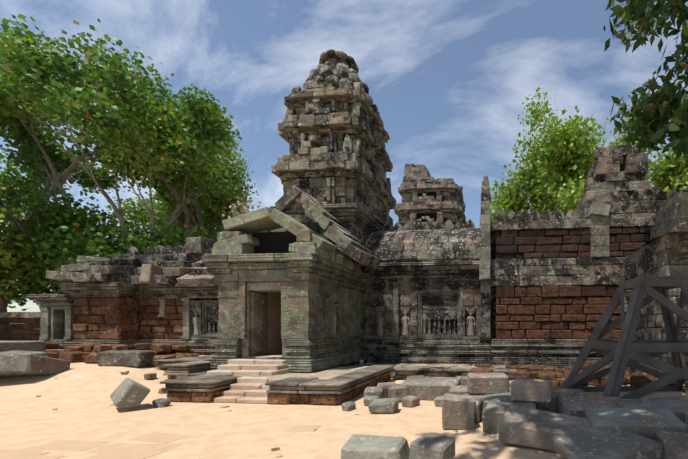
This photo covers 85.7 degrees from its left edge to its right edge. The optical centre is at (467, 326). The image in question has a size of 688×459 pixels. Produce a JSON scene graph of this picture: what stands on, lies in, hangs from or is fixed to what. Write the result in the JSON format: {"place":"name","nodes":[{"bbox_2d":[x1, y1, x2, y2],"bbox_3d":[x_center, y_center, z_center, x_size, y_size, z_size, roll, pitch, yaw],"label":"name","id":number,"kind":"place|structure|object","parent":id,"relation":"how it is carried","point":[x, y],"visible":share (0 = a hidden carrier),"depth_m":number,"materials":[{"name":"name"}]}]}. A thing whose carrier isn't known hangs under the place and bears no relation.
{"place":"outdoors","nodes":[
{"label":"outdoors","id":0,"kind":"place"},
{"bbox_2d":[0,355,687,458],"bbox_3d":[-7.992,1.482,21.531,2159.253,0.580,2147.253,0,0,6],"label":"ground","id":1,"kind":"structure","parent":0,"point":[77,394],"depth_m":6.45,"materials":[{"name":"beige sand"}]},
{"bbox_2d":[0,208,64,311],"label":"tree","id":2,"kind":"object","parent":1,"relation":"on","point":[22,245],"depth_m":22.05,"materials":[{"name":"green plant"}]},
{"bbox_2d":[0,102,114,294],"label":"tree","id":3,"kind":"object","parent":1,"relation":"on","point":[17,183],"depth_m":27.88,"materials":[{"name":"green plant"}]},
{"bbox_2d":[2,185,116,305],"bbox_3d":[-42.038,-6.490,31.402,9.438,16.586,17.491,0,0,6],"label":"tree","id":4,"kind":"object","parent":1,"relation":"on","point":[102,210],"depth_m":36.57,"materials":[{"name":"green plant"}]},
{"bbox_2d":[0,15,134,257],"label":"tree","id":5,"kind":"object","parent":1,"relation":"on","point":[27,153],"depth_m":26.16,"materials":[{"name":"green plant"}]},
{"bbox_2d":[0,175,140,310],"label":"tree","id":6,"kind":"object","parent":1,"relation":"on","point":[46,219],"depth_m":23.75,"materials":[{"name":"green plant"}]},
{"bbox_2d":[23,223,126,293],"bbox_3d":[-26.082,-2.561,24.820,9.430,8.689,8.376,0,0,6],"label":"bush","id":7,"kind":"object","parent":1,"relation":"on","point":[69,249],"depth_m":22.16,"materials":[{"name":"green plant"}]},
{"bbox_2d":[0,14,239,236],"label":"tree","id":8,"kind":"object","parent":1,"relation":"on","point":[207,121],"depth_m":21.70,"materials":[{"name":"green plant"}]},
{"bbox_2d":[0,19,244,244],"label":"tree","id":9,"kind":"object","parent":1,"relation":"on","point":[33,106],"depth_m":23.86,"materials":[{"name":"green plant"}]},
{"bbox_2d":[89,186,188,245],"bbox_3d":[-32.950,-6.789,39.584,8.863,17.152,14.667,0,0,6],"label":"tree","id":10,"kind":"object","parent":1,"relation":"on","point":[138,210],"depth_m":35.45,"materials":[{"name":"green plant"}]},
{"bbox_2d":[59,18,260,238],"bbox_3d":[-26.413,-9.327,30.250,11.583,22.287,17.110,0,0,6],"label":"tree","id":11,"kind":"object","parent":1,"relation":"on","point":[222,206],"depth_m":32.16,"materials":[{"name":"green plant"}]},
{"bbox_2d":[0,425,321,458],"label":"paving slabs","id":12,"kind":"structure","parent":1,"relation":"on","point":[130,450],"depth_m":5.06,"materials":[{"name":"stone"}]},
{"bbox_2d":[96,217,227,254],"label":"bushes","id":13,"kind":"object","parent":1,"relation":"on","point":[139,240],"visible":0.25,"depth_m":24.97,"materials":[{"name":"green plant"}]},
{"bbox_2d":[142,191,228,240],"bbox_3d":[-23.405,-5.860,34.735,12.748,15.326,9.491,0,0,6],"label":"tree","id":14,"kind":"object","parent":1,"relation":"on","point":[169,209],"depth_m":32.30,"materials":[{"name":"green plant"}]},
{"bbox_2d":[158,183,253,236],"bbox_3d":[-25.269,-6.750,35.331,11.807,17.078,13.337,0,0,6],"label":"tree","id":15,"kind":"object","parent":1,"relation":"on","point":[199,199],"depth_m":32.68,"materials":[{"name":"green plant"}]},
{"bbox_2d":[73,297,390,404],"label":"laterite blocks","id":16,"kind":"structure","parent":1,"relation":"on","point":[116,311],"depth_m":14.44,"materials":[{"name":"brown stone"}]},
{"bbox_2d":[153,355,516,393],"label":"terrace kerb blocks","id":17,"kind":"structure","parent":16,"relation":"on","point":[201,381],"depth_m":8.98,"materials":[{"name":"grey stone"}]},
{"bbox_2d":[222,193,260,218],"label":"bare tree","id":18,"kind":"object","parent":1,"relation":"on","point":[243,210],"depth_m":24.45,"materials":[{"name":"plant"}]},
{"bbox_2d":[177,358,505,403],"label":"terrace and steps","id":19,"kind":"structure","parent":1,"relation":"on","point":[249,386],"depth_m":9.48,"materials":[{"name":"beige stone"}]},
{"bbox_2d":[0,77,687,385],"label":"stone temple","id":20,"kind":"structure","parent":1,"relation":"on","point":[619,191],"depth_m":13.48,"materials":[{"name":"grey stone"}]},
{"bbox_2d":[64,192,436,336],"bbox_3d":[-9.085,-5.955,24.580,14.770,14.460,27.623,0,0,6],"label":"dark opening","id":21,"kind":"object","parent":20,"relation":"attached to","point":[274,242],"visible":0.06,"depth_m":10.81,"materials":[{"name":"black stone"}]},
{"bbox_2d":[39,269,490,339],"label":"temple wall","id":22,"kind":"structure","parent":20,"relation":"attached to","point":[305,304],"depth_m":13.70,"materials":[{"name":"grey stone"}]},
{"bbox_2d":[265,293,369,356],"bbox_3d":[-5.730,-0.018,13.817,1.564,2.626,6.923,0,0,6],"label":"door jamb","id":23,"kind":"object","parent":20,"relation":"attached to","point":[274,326],"visible":0.04,"depth_m":11.68,"materials":[{"name":"stone"}]},
{"bbox_2d":[0,226,656,340],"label":"brick wall","id":24,"kind":"structure","parent":20,"relation":"in","point":[577,306],"depth_m":13.42,"materials":[{"name":"brown brick"}]},
{"bbox_2d":[193,49,474,335],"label":"stone carvings","id":25,"kind":"object","parent":20,"relation":"attached to","point":[336,69],"visible":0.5,"depth_m":14.02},
{"bbox_2d":[25,203,687,391],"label":"stone moldings","id":26,"kind":"structure","parent":20,"relation":"attached to","point":[309,354],"depth_m":13.47,"materials":[{"name":"grey stone"}]},
{"bbox_2d":[0,341,687,458],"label":"stone blocks","id":27,"kind":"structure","parent":1,"relation":"on","point":[564,423],"depth_m":5.89,"materials":[{"name":"grey stone"}]},
{"bbox_2d":[45,342,655,389],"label":"blocks","id":28,"kind":"structure","parent":1,"relation":"on","point":[86,353],"depth_m":11.69,"materials":[{"name":"stone"}]},
{"bbox_2d":[36,367,671,457],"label":"scattered pebbles","id":29,"kind":"object","parent":1,"relation":"on","point":[278,448],"visible":0.15,"depth_m":7.37,"materials":[{"name":"stone"}]},
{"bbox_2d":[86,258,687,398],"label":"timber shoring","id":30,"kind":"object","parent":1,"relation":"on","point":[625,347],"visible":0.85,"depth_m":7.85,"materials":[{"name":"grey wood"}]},
{"bbox_2d":[454,384,680,458],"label":"fallen dry leaves","id":31,"kind":"object","parent":1,"relation":"on","point":[536,451],"visible":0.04,"depth_m":5.25,"materials":[{"name":"brown plant"}]},
{"bbox_2d":[598,0,687,159],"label":"tree","id":32,"kind":"object","parent":1,"relation":"on","point":[661,115],"visible":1,"depth_m":9.90,"materials":[{"name":"green plant"}]},
{"bbox_2d":[644,141,687,194],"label":"tree","id":33,"kind":"object","parent":1,"relation":"on","point":[670,176],"depth_m":23.18,"materials":[{"name":"green plant"}]},
{"bbox_2d":[0,0,687,323],"label":"sky","id":34,"kind":"structure","parent":0,"point":[448,82],"materials":[{"name":"blue"}]},
{"bbox_2d":[479,203,513,226],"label":"tree","id":35,"kind":"object","parent":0,"point":[492,218],"visible":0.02,"depth_m":43.79,"materials":[{"name":"green plant"}]},
{"bbox_2d":[480,101,610,219],"bbox_3d":[7.906,-6.608,28.107,12.794,16.839,16.945,0,0,6],"label":"tree","id":36,"kind":"object","parent":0,"point":[536,176],"depth_m":22.23,"materials":[{"name":"green plant"}]},
{"bbox_2d":[517,87,663,180],"bbox_3d":[10.841,-8.908,28.687,13.485,21.461,11.101,0,0,6],"label":"tree","id":37,"kind":"object","parent":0,"point":[537,112],"depth_m":28.68,"materials":[{"name":"green plant"}]},
{"bbox_2d":[539,114,653,213],"bbox_3d":[10.025,-6.072,21.200,11.556,15.766,12.749,0,0,6],"label":"tree","id":38,"kind":"object","parent":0,"point":[574,198],"depth_m":19.97,"materials":[{"name":"green plant"}]}
]}

